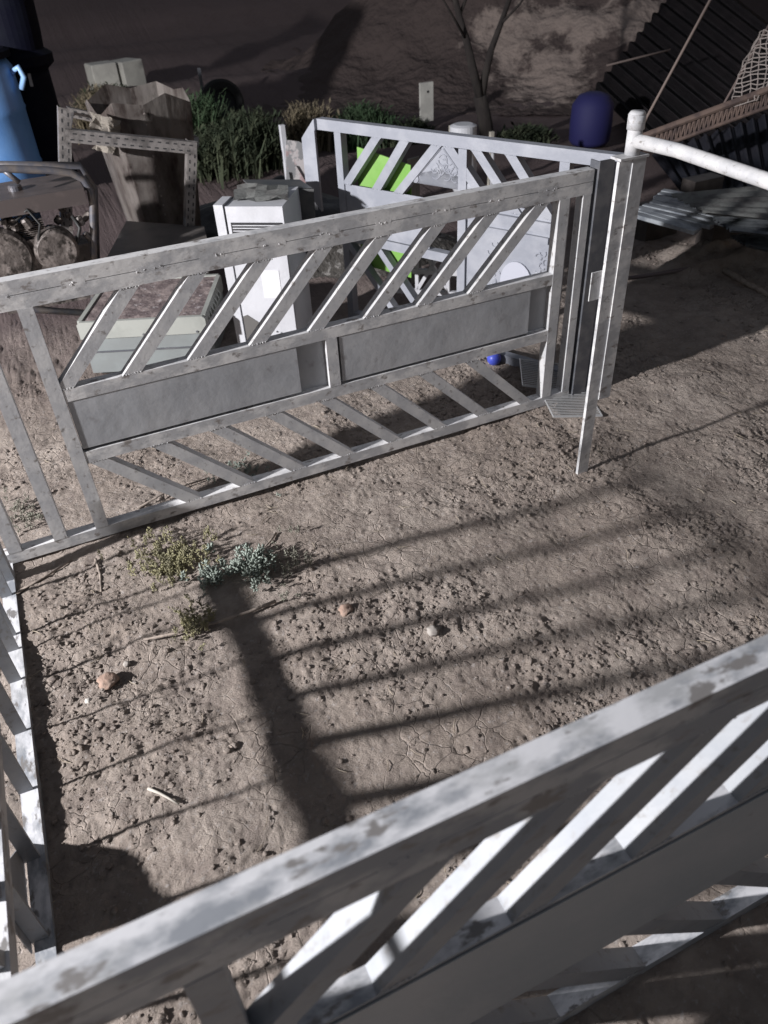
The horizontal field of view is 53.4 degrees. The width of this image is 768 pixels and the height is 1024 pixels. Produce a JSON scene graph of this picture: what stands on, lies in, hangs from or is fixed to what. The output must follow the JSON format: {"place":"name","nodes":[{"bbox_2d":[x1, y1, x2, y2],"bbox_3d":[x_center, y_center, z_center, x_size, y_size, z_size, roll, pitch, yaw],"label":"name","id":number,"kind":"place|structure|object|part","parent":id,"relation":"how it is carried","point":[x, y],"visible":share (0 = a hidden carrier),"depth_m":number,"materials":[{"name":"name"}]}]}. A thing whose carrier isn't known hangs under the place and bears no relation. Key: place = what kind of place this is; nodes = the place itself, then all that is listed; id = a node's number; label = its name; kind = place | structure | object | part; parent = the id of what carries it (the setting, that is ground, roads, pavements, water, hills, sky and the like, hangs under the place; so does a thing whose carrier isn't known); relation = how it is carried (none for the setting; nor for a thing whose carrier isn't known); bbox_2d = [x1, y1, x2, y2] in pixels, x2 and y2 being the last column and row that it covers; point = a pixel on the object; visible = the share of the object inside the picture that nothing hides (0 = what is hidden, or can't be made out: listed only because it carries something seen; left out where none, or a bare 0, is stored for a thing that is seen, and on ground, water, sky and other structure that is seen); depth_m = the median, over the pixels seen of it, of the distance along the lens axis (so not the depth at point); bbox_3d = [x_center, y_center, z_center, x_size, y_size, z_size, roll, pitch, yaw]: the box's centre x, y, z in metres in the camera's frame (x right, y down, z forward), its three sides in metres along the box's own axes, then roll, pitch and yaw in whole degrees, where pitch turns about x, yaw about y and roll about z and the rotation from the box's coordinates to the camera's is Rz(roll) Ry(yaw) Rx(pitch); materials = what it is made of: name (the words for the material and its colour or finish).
{"place":"outdoors","nodes":[
{"label":"outdoors","id":0,"kind":"place"},
{"bbox_2d":[0,0,767,1023],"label":"ground","id":1,"kind":"structure","parent":0,"point":[174,44],"depth_m":2.39,"materials":[{"name":"soil"}]},
{"bbox_2d":[0,46,45,182],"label":"blue barrel","id":2,"kind":"object","parent":1,"relation":"on","point":[17,141],"visible":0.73,"depth_m":5.27,"materials":[{"name":"plastic"}]},
{"bbox_2d":[3,487,43,531],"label":"dry weed","id":3,"kind":"object","parent":1,"relation":"on","point":[15,507],"visible":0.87,"depth_m":2.73,"materials":[{"name":"beige plant"}]},
{"bbox_2d":[0,544,56,980],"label":"fence panel","id":4,"kind":"object","parent":1,"relation":"on","point":[24,922],"visible":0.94,"depth_m":1.72,"materials":[{"name":"paint"}]},
{"bbox_2d":[0,0,76,175],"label":"dark drum","id":5,"kind":"object","parent":1,"relation":"on","point":[31,55],"visible":0.59,"depth_m":5.41,"materials":[{"name":"black plastic"}]},
{"bbox_2d":[15,559,71,594],"bbox_3d":[-1.103,0.209,2.479,0.010,0.016,0.207,24,46,30],"label":"stick","id":6,"kind":"object","parent":1,"relation":"on","point":[41,578],"visible":1,"depth_m":2.47,"materials":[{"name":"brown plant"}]},
{"bbox_2d":[0,161,99,315],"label":"engine generator","id":7,"kind":"object","parent":1,"relation":"on","point":[30,241],"visible":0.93,"depth_m":3.49,"materials":[{"name":"paint"}]},
{"bbox_2d":[65,81,111,143],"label":"shrub","id":8,"kind":"object","parent":1,"relation":"on","point":[82,124],"visible":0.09,"depth_m":7.87,"materials":[{"name":"plant"}]},
{"bbox_2d":[59,80,135,107],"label":"shrub","id":9,"kind":"object","parent":1,"relation":"on","point":[84,89],"visible":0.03,"depth_m":8.54,"materials":[{"name":"brown plant"}]},
{"bbox_2d":[94,558,101,591],"bbox_3d":[-0.924,0.202,2.480,0.014,0.017,0.160,-16,40,-16],"label":"stick","id":10,"kind":"object","parent":1,"relation":"on","point":[98,569],"visible":1,"depth_m":2.47,"materials":[{"name":"beige wood"}]},
{"bbox_2d":[96,672,118,689],"bbox_3d":[-0.772,0.473,2.141,0.061,0.037,0.060,-18,40,-18],"label":"stone","id":11,"kind":"object","parent":1,"relation":"on","point":[107,680],"visible":1,"depth_m":2.13,"materials":[{"name":"stone"}]},
{"bbox_2d":[84,58,146,89],"bbox_3d":[-3.335,-5.400,9.507,0.356,0.370,0.674,30,49,35],"label":"concrete block","id":12,"kind":"object","parent":1,"relation":"on","point":[128,71],"depth_m":9.38,"materials":[{"name":"grey concrete"}]},
{"bbox_2d":[123,661,129,666],"bbox_3d":[-0.739,0.435,2.192,0.020,0.013,0.020,28,48,34],"label":"stone","id":13,"kind":"object","parent":1,"relation":"on","point":[126,663],"visible":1,"depth_m":2.19,"materials":[{"name":"white stone"}]},
{"bbox_2d":[85,81,200,225],"bbox_3d":[-1.341,-1.945,4.467,0.504,0.955,0.511,-27,44,-27],"label":"steel hopper","id":14,"kind":"object","parent":1,"relation":"on","point":[149,185],"visible":0.67,"depth_m":4.27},
{"bbox_2d":[89,112,120,156],"bbox_3d":[-1.438,-1.951,3.955,0.199,0.201,0.080,14,41,21],"label":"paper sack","id":15,"kind":"object","parent":14,"relation":"on","point":[98,122],"visible":0.66,"depth_m":3.95,"materials":[{"name":"beige paper"}]},
{"bbox_2d":[77,274,226,372],"bbox_3d":[-1.079,-0.911,3.671,0.588,0.252,0.512,-3,38,0],"label":"low box","id":16,"kind":"object","parent":1,"relation":"on","point":[133,323],"visible":0.6,"depth_m":3.50,"materials":[{"name":"grey metal"}]},
{"bbox_2d":[107,221,209,273],"bbox_3d":[-1.162,-1.332,4.159,0.497,0.338,0.644,-6,38,-3],"label":"metal chest","id":17,"kind":"object","parent":1,"relation":"on","point":[134,236],"visible":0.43,"depth_m":4.05,"materials":[{"name":"paint"}]},
{"bbox_2d":[57,105,198,233],"bbox_3d":[-1.400,-1.926,4.203,0.946,0.723,0.781,-18,40,-18],"label":"shelf frame","id":18,"kind":"object","parent":17,"relation":"on","point":[68,135],"visible":0.6,"depth_m":3.85,"materials":[{"name":"metal"}]},
{"bbox_2d":[97,525,221,591],"bbox_3d":[-0.729,0.137,2.507,0.388,0.070,0.305,-18,40,-18],"label":"yellow weed","id":19,"kind":"object","parent":1,"relation":"on","point":[170,556],"visible":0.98,"depth_m":2.49,"materials":[{"name":"yellow-green plant foliage"},{"name":"plant stems"}]},
{"bbox_2d":[147,787,179,804],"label":"twig","id":20,"kind":"object","parent":1,"relation":"on","point":[161,794],"visible":1,"depth_m":1.83,"materials":[{"name":"beige wood"}]},
{"bbox_2d":[137,477,208,508],"bbox_3d":[-0.783,-0.079,2.834,0.290,0.008,0.035,-27,44,-27],"label":"stick","id":21,"kind":"object","parent":1,"relation":"on","point":[147,502],"visible":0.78,"depth_m":2.81,"materials":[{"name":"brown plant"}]},
{"bbox_2d":[168,593,216,650],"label":"yellow weed","id":22,"kind":"object","parent":1,"relation":"on","point":[187,621],"visible":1,"depth_m":2.27,"materials":[{"name":"plant"}]},
{"bbox_2d":[197,68,203,89],"bbox_3d":[-1.951,-4.524,8.228,0.030,0.449,0.030,-18,40,-18],"label":"stake","id":23,"kind":"object","parent":1,"relation":"on","point":[200,78],"visible":0.36,"depth_m":8.13,"materials":[{"name":"grey wood"}]},
{"bbox_2d":[185,88,230,134],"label":"shrub","id":24,"kind":"object","parent":1,"relation":"on","point":[202,112],"visible":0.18,"depth_m":6.29,"materials":[{"name":"green plant"}]},
{"bbox_2d":[179,541,240,594],"bbox_3d":[-0.568,0.176,2.429,0.167,0.083,0.175,-33,47,-32],"label":"sage plant","id":25,"kind":"object","parent":1,"relation":"on","point":[210,575],"visible":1,"depth_m":2.41,"materials":[{"name":"green plant"}]},
{"bbox_2d":[143,600,276,640],"bbox_3d":[-0.515,0.328,2.285,0.402,0.015,0.022,-16,40,-16],"label":"stick","id":26,"kind":"object","parent":1,"relation":"on","point":[242,613],"visible":0.97,"depth_m":2.29,"materials":[{"name":"brown wood"}]},
{"bbox_2d":[200,79,243,125],"bbox_3d":[-1.611,-4.066,7.602,0.430,0.437,0.172,-18,40,-18],"label":"tyre","id":27,"kind":"object","parent":1,"relation":"on","point":[233,96],"visible":0.56,"depth_m":7.54,"materials":[{"name":"black rubber"}]},
{"bbox_2d":[193,117,283,188],"bbox_3d":[-1.254,-2.888,6.054,1.247,0.396,0.991,-18,40,-18],"label":"shrub","id":28,"kind":"object","parent":1,"relation":"on","point":[219,158],"visible":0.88,"depth_m":5.97,"materials":[{"name":"green plant"}]},
{"bbox_2d":[205,451,281,495],"bbox_3d":[-0.535,-0.126,2.862,0.238,0.049,0.315,-18,40,-18],"label":"dry weed","id":29,"kind":"object","parent":1,"relation":"on","point":[239,466],"visible":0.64,"depth_m":2.90,"materials":[{"name":"beige plant"}]},
{"bbox_2d":[204,103,289,169],"bbox_3d":[-1.133,-3.044,6.213,0.725,0.455,0.819,16,42,23],"label":"shrub","id":30,"kind":"object","parent":1,"relation":"on","point":[262,126],"visible":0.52,"depth_m":6.12,"materials":[{"name":"green plant"}]},
{"bbox_2d":[229,542,277,591],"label":"sage plant","id":31,"kind":"object","parent":1,"relation":"on","point":[254,565],"visible":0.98,"depth_m":2.43,"materials":[{"name":"green plant"}]},
{"bbox_2d":[213,187,312,342],"bbox_3d":[-0.534,-1.093,3.523,0.297,0.710,0.298,3,39,8],"label":"heater cabinet","id":32,"kind":"object","parent":1,"relation":"on","point":[232,216],"visible":0.38,"depth_m":3.38,"materials":[{"name":"white metal"}]},
{"bbox_2d":[233,183,287,201],"bbox_3d":[-0.528,-1.386,3.311,0.269,0.026,0.204,1,38,6],"label":"sheet scrap","id":33,"kind":"object","parent":32,"relation":"on","point":[256,192],"visible":1,"depth_m":3.31,"materials":[{"name":"grey metal"}]},
{"bbox_3d":[-0.531,-0.976,3.434,0.245,0.470,0.007,3,39,8],"label":"door","id":34,"kind":"part","parent":32,"relation":"part of","materials":[{"name":"white metal"}]},
{"bbox_2d":[243,179,315,252],"bbox_3d":[-0.479,-1.376,3.573,0.376,0.300,0.148,4,39,9],"label":"metal tray","id":35,"kind":"object","parent":32,"relation":"attached to","point":[306,196],"visible":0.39,"depth_m":3.46,"materials":[{"name":"grey metal"}]},
{"bbox_2d":[200,175,339,237],"bbox_3d":[-0.838,-1.981,5.000,1.758,0.364,0.913,-18,40,-18],"label":"tarpaulin","id":36,"kind":"object","parent":1,"relation":"on","point":[331,205],"visible":0.06,"depth_m":4.93,"materials":[{"name":"black plastic"}]},
{"bbox_2d":[264,532,276,547],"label":"twig","id":37,"kind":"object","parent":1,"relation":"on","point":[273,536],"visible":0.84,"depth_m":2.58,"materials":[{"name":"wood"}]},
{"bbox_2d":[271,525,312,600],"bbox_3d":[-0.296,0.148,2.472,0.131,0.056,0.361,-11,39,-9],"label":"dry weed","id":38,"kind":"object","parent":1,"relation":"on","point":[293,556],"visible":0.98,"depth_m":2.46,"materials":[{"name":"plant"}]},
{"bbox_2d":[0,167,594,563],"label":"fence panel","id":39,"kind":"object","parent":1,"relation":"on","point":[136,402],"visible":1,"depth_m":2.55,"materials":[{"name":"white paint"}]},
{"bbox_2d":[278,124,317,209],"bbox_3d":[-0.492,-1.904,4.531,0.213,0.731,0.042,-18,40,-18],"label":"fence panel","id":40,"kind":"object","parent":1,"relation":"on","point":[292,157],"visible":0.44,"depth_m":4.40,"materials":[{"name":"white paint"}]},
{"bbox_2d":[279,98,338,152],"bbox_3d":[-0.746,-3.568,7.047,0.761,0.457,0.542,-3,38,0],"label":"shrub","id":41,"kind":"object","parent":1,"relation":"on","point":[299,123],"visible":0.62,"depth_m":6.99,"materials":[{"name":"plant"}]},
{"bbox_2d":[338,603,352,616],"bbox_3d":[-0.116,0.291,2.291,0.044,0.029,0.047,-25,43,-25],"label":"stone","id":42,"kind":"object","parent":1,"relation":"on","point":[344,610],"visible":1,"depth_m":2.28,"materials":[{"name":"stone"}]},
{"bbox_2d":[322,99,403,152],"bbox_3d":[-0.157,-3.632,7.144,0.980,0.395,0.752,-18,40,-18],"label":"shrub","id":43,"kind":"object","parent":1,"relation":"on","point":[358,112],"visible":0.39,"depth_m":7.06,"materials":[{"name":"green plant"}]},
{"bbox_2d":[306,233,456,278],"bbox_3d":[-0.087,-1.599,4.592,1.365,0.200,0.762,-18,40,-18],"label":"scrap heap","id":44,"kind":"object","parent":1,"relation":"on","point":[331,265],"visible":0.12,"depth_m":4.43,"materials":[{"name":"grey metal"}]},
{"bbox_2d":[0,634,767,1023],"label":"fence panel","id":45,"kind":"object","parent":1,"relation":"on","point":[662,826],"visible":1,"depth_m":0.94,"materials":[{"name":"paint"}]},
{"bbox_2d":[0,238,767,1023],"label":"soil clods","id":46,"kind":"object","parent":1,"relation":"on","point":[548,728],"visible":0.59,"depth_m":2.23,"materials":[{"name":"soil"}]},
{"bbox_2d":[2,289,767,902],"bbox_3d":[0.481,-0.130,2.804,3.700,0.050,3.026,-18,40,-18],"label":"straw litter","id":47,"kind":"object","parent":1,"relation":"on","point":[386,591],"visible":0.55,"depth_m":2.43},
{"bbox_2d":[381,116,438,148],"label":"shrub","id":48,"kind":"object","parent":1,"relation":"on","point":[414,123],"visible":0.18,"depth_m":7.04,"materials":[{"name":"green plant"}]},
{"bbox_2d":[407,156,420,284],"bbox_3d":[0.165,-1.574,4.124,0.008,0.656,0.192,12,41,19],"label":"grey plank","id":49,"kind":"object","parent":1,"relation":"on","point":[412,161],"visible":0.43,"depth_m":4.03,"materials":[{"name":"grey wood"}]},
{"bbox_2d":[419,81,432,121],"bbox_3d":[0.416,-4.027,7.503,0.140,0.342,0.034,-18,40,-18],"label":"white board","id":50,"kind":"object","parent":1,"relation":"on","point":[426,101],"visible":0.96,"depth_m":7.49,"materials":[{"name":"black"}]},
{"bbox_2d":[396,259,456,295],"bbox_3d":[0.249,-1.171,3.756,0.501,0.212,0.022,7,39,13],"label":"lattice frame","id":51,"kind":"object","parent":1,"relation":"on","point":[430,270],"visible":0.2,"depth_m":3.77,"materials":[{"name":"white paint"}]},
{"bbox_2d":[426,625,438,636],"bbox_3d":[0.141,0.344,2.214,0.036,0.024,0.040,-18,40,-18],"label":"stone","id":52,"kind":"object","parent":1,"relation":"on","point":[432,630],"visible":1,"depth_m":2.20,"materials":[{"name":"white stone"}]},
{"bbox_2d":[302,117,623,386],"bbox_3d":[0.264,-1.168,3.380,1.549,0.930,0.057,24,46,30],"label":"gate leaf","id":53,"kind":"object","parent":1,"relation":"on","point":[445,160],"visible":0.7,"depth_m":3.23,"materials":[{"name":"grey"}]},
{"bbox_2d":[357,147,411,277],"bbox_3d":[0.003,-1.381,3.538,0.317,0.548,0.007,24,46,30],"label":"green board","id":54,"kind":"object","parent":53,"relation":"attached to","point":[370,174],"visible":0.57,"depth_m":3.44,"materials":[{"name":"green plastic"}]},
{"bbox_2d":[450,122,476,191],"bbox_3d":[0.514,-2.224,4.991,0.190,0.570,0.190,-18,40,-18],"label":"white urn","id":55,"kind":"object","parent":1,"relation":"on","point":[465,127],"visible":0.21,"depth_m":4.79,"materials":[{"name":"ceramic"}]},
{"bbox_2d":[442,0,522,136],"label":"forked tree","id":56,"kind":"object","parent":1,"relation":"on","point":[485,123],"visible":0.96,"depth_m":6.20,"materials":[{"name":"brown plant"}]},
{"bbox_2d":[487,131,493,184],"bbox_3d":[0.781,-2.566,5.593,0.028,0.399,0.028,-18,40,-18],"label":"stake","id":57,"kind":"object","parent":1,"relation":"on","point":[491,133],"visible":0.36,"depth_m":5.48,"materials":[{"name":"grey wood"}]},
{"bbox_2d":[487,354,500,365],"bbox_3d":[0.499,-0.697,3.467,0.064,0.064,0.064,-18,40,-18],"label":"blue ball","id":58,"kind":"object","parent":1,"relation":"on","point":[494,360],"visible":0.73,"depth_m":3.44,"materials":[{"name":"blue plastic"}]},
{"bbox_2d":[496,121,559,143],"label":"shrub","id":59,"kind":"object","parent":1,"relation":"on","point":[533,133],"visible":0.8,"depth_m":6.57,"materials":[{"name":"green plant"}]},
{"bbox_2d":[519,358,558,388],"bbox_3d":[0.714,-0.591,3.308,0.246,0.009,0.246,7,39,1],"label":"wire rack","id":60,"kind":"object","parent":1,"relation":"on","point":[522,380],"visible":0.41,"depth_m":3.31,"materials":[{"name":"grey metal"}]},
{"bbox_2d":[545,387,602,417],"bbox_3d":[0.769,-0.454,3.153,0.207,0.009,0.236,-2,38,-5],"label":"wire rack","id":61,"kind":"object","parent":1,"relation":"on","point":[567,412],"visible":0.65,"depth_m":3.12,"materials":[{"name":"grey metal"}]},
{"bbox_2d":[568,159,614,398],"bbox_3d":[0.784,-0.864,2.948,0.063,0.937,0.053,-18,40,-18],"label":"steel upright","id":62,"kind":"object","parent":1,"relation":"on","point":[599,208],"visible":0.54,"depth_m":2.87,"materials":[{"name":"grey metal"}]},
{"bbox_2d":[569,91,613,147],"bbox_3d":[1.745,-3.312,6.425,0.350,0.390,0.350,-18,40,-18],"label":"blue drum","id":63,"kind":"object","parent":1,"relation":"on","point":[591,119],"visible":1,"depth_m":6.32,"materials":[{"name":"blue plastic"}]},
{"bbox_2d":[628,266,690,279],"bbox_3d":[1.624,-1.335,4.199,0.616,0.034,0.054,-13,39,-12],"label":"rod","id":64,"kind":"object","parent":1,"relation":"on","point":[647,275],"visible":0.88,"depth_m":4.16,"materials":[{"name":"brown metal"}]},
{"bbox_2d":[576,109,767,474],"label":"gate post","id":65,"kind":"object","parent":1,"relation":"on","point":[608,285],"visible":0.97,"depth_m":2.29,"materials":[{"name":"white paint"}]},
{"bbox_2d":[639,206,713,229],"bbox_3d":[1.591,-1.618,4.195,0.045,0.030,0.454,-31,46,-31],"label":"steel profile","id":66,"kind":"object","parent":1,"relation":"on","point":[706,225],"visible":0.72,"depth_m":4.14,"materials":[{"name":"grey metal"}]},
{"bbox_2d":[638,209,701,230],"bbox_3d":[1.549,-1.590,4.163,0.045,0.030,0.393,-27,44,-27],"label":"steel profile","id":67,"kind":"object","parent":66,"relation":"on","point":[650,213],"visible":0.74,"depth_m":4.15,"materials":[{"name":"grey metal"}]},
{"bbox_2d":[637,212,698,234],"bbox_3d":[1.514,-1.563,4.132,0.045,0.030,0.397,-29,45,-28],"label":"steel profile","id":68,"kind":"object","parent":67,"relation":"on","point":[668,224],"visible":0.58,"depth_m":4.10,"materials":[{"name":"grey metal"}]},
{"bbox_2d":[595,0,767,142],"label":"lean to shed","id":69,"kind":"object","parent":1,"relation":"on","point":[679,59],"visible":0.76,"depth_m":7.16,"materials":[{"name":"brown"}]},
{"bbox_2d":[640,86,767,152],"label":"truss beam","id":70,"kind":"structure","parent":69,"relation":"attached to","point":[708,112],"depth_m":4.64,"materials":[{"name":"metal"}]},
{"bbox_2d":[732,29,767,106],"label":"netting","id":71,"kind":"object","parent":70,"relation":"on","point":[753,57],"visible":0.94,"depth_m":4.61,"materials":[{"name":"beige"}]},
{"bbox_2d":[642,203,722,226],"bbox_3d":[1.659,-1.644,4.223,0.495,0.030,0.045,30,49,35],"label":"steel profile","id":72,"kind":"object","parent":1,"relation":"on","point":[686,214],"visible":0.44,"depth_m":4.21,"materials":[{"name":"grey metal"}]},
{"bbox_2d":[680,172,724,191],"bbox_3d":[2.083,-2.091,5.037,0.240,0.220,0.120,-18,40,-18],"label":"timber block","id":73,"kind":"object","parent":1,"relation":"on","point":[707,181],"depth_m":4.96,"materials":[{"name":"brown paint"}]},
{"bbox_2d":[649,238,767,284],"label":"soil mound","id":74,"kind":"object","parent":1,"relation":"on","point":[705,259],"visible":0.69,"depth_m":4.24,"materials":[{"name":"soil"}]},
{"bbox_2d":[652,114,767,189],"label":"corrugated sheet","id":75,"kind":"object","parent":1,"relation":"on","point":[744,143],"visible":0.49,"depth_m":5.31,"materials":[{"name":"grey metal"}]},
{"bbox_2d":[694,225,740,244],"bbox_3d":[1.932,-1.581,4.401,0.240,0.220,0.120,-18,40,-18],"label":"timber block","id":76,"kind":"object","parent":1,"relation":"on","point":[715,232],"depth_m":4.32,"materials":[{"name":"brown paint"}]},
{"bbox_2d":[658,192,672,196],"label":"steel profile","id":77,"kind":"object","parent":76,"relation":"on","point":[665,194],"visible":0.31,"depth_m":4.49,"materials":[{"name":"grey metal"}]},
{"bbox_2d":[653,194,683,202],"bbox_3d":[1.794,-1.729,4.321,0.570,0.030,0.045,29,48,34],"label":"steel profile","id":78,"kind":"object","parent":76,"relation":"on","point":[666,197],"visible":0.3,"depth_m":4.43,"materials":[{"name":"grey metal"}]},
{"bbox_2d":[661,189,683,192],"bbox_3d":[1.908,-1.787,4.386,0.657,0.030,0.045,26,47,32],"label":"steel profile","id":79,"kind":"object","parent":76,"relation":"on","point":[668,191],"visible":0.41,"depth_m":4.52,"materials":[{"name":"grey metal"}]},
{"bbox_2d":[652,197,695,208],"bbox_3d":[1.760,-1.699,4.286,0.536,0.030,0.045,30,49,35],"label":"steel profile","id":80,"kind":"object","parent":76,"relation":"on","point":[672,202],"visible":0.32,"depth_m":4.36,"materials":[{"name":"grey metal"}]},
{"bbox_2d":[649,200,719,216],"bbox_3d":[1.710,-1.671,4.254,0.045,0.030,0.499,-32,47,-32],"label":"steel profile","id":81,"kind":"object","parent":80,"relation":"on","point":[673,206],"visible":0.42,"depth_m":4.28,"materials":[{"name":"grey metal"}]},
{"bbox_2d":[722,267,767,297],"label":"stick","id":82,"kind":"object","parent":1,"relation":"on","point":[727,271],"visible":1,"depth_m":4.05,"materials":[{"name":"brown wood"}]},
{"bbox_2d":[730,234,767,251],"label":"metal sheet","id":83,"kind":"object","parent":1,"relation":"on","point":[758,242],"visible":0.88,"depth_m":4.00,"materials":[{"name":"grey metal"}]},
{"bbox_2d":[713,216,767,235],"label":"metal sheet","id":84,"kind":"object","parent":83,"relation":"on","point":[745,226],"visible":0.93,"depth_m":3.95,"materials":[{"name":"grey metal"}]},
{"bbox_2d":[671,186,767,219],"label":"metal sheet","id":85,"kind":"object","parent":84,"relation":"on","point":[750,202],"visible":1,"depth_m":4.13,"materials":[{"name":"grey metal"}]},
{"bbox_2d":[246,0,767,115],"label":"earth bank","id":86,"kind":"structure","parent":0,"point":[561,54],"depth_m":9.03,"materials":[{"name":"soil"}]},
{"bbox_2d":[634,200,676,241],"bbox_3d":[1.667,-1.782,4.675,0.240,0.220,0.120,-18,40,-18],"label":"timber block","id":87,"kind":"object","parent":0,"point":[645,231],"depth_m":4.65,"materials":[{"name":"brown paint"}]}
]}

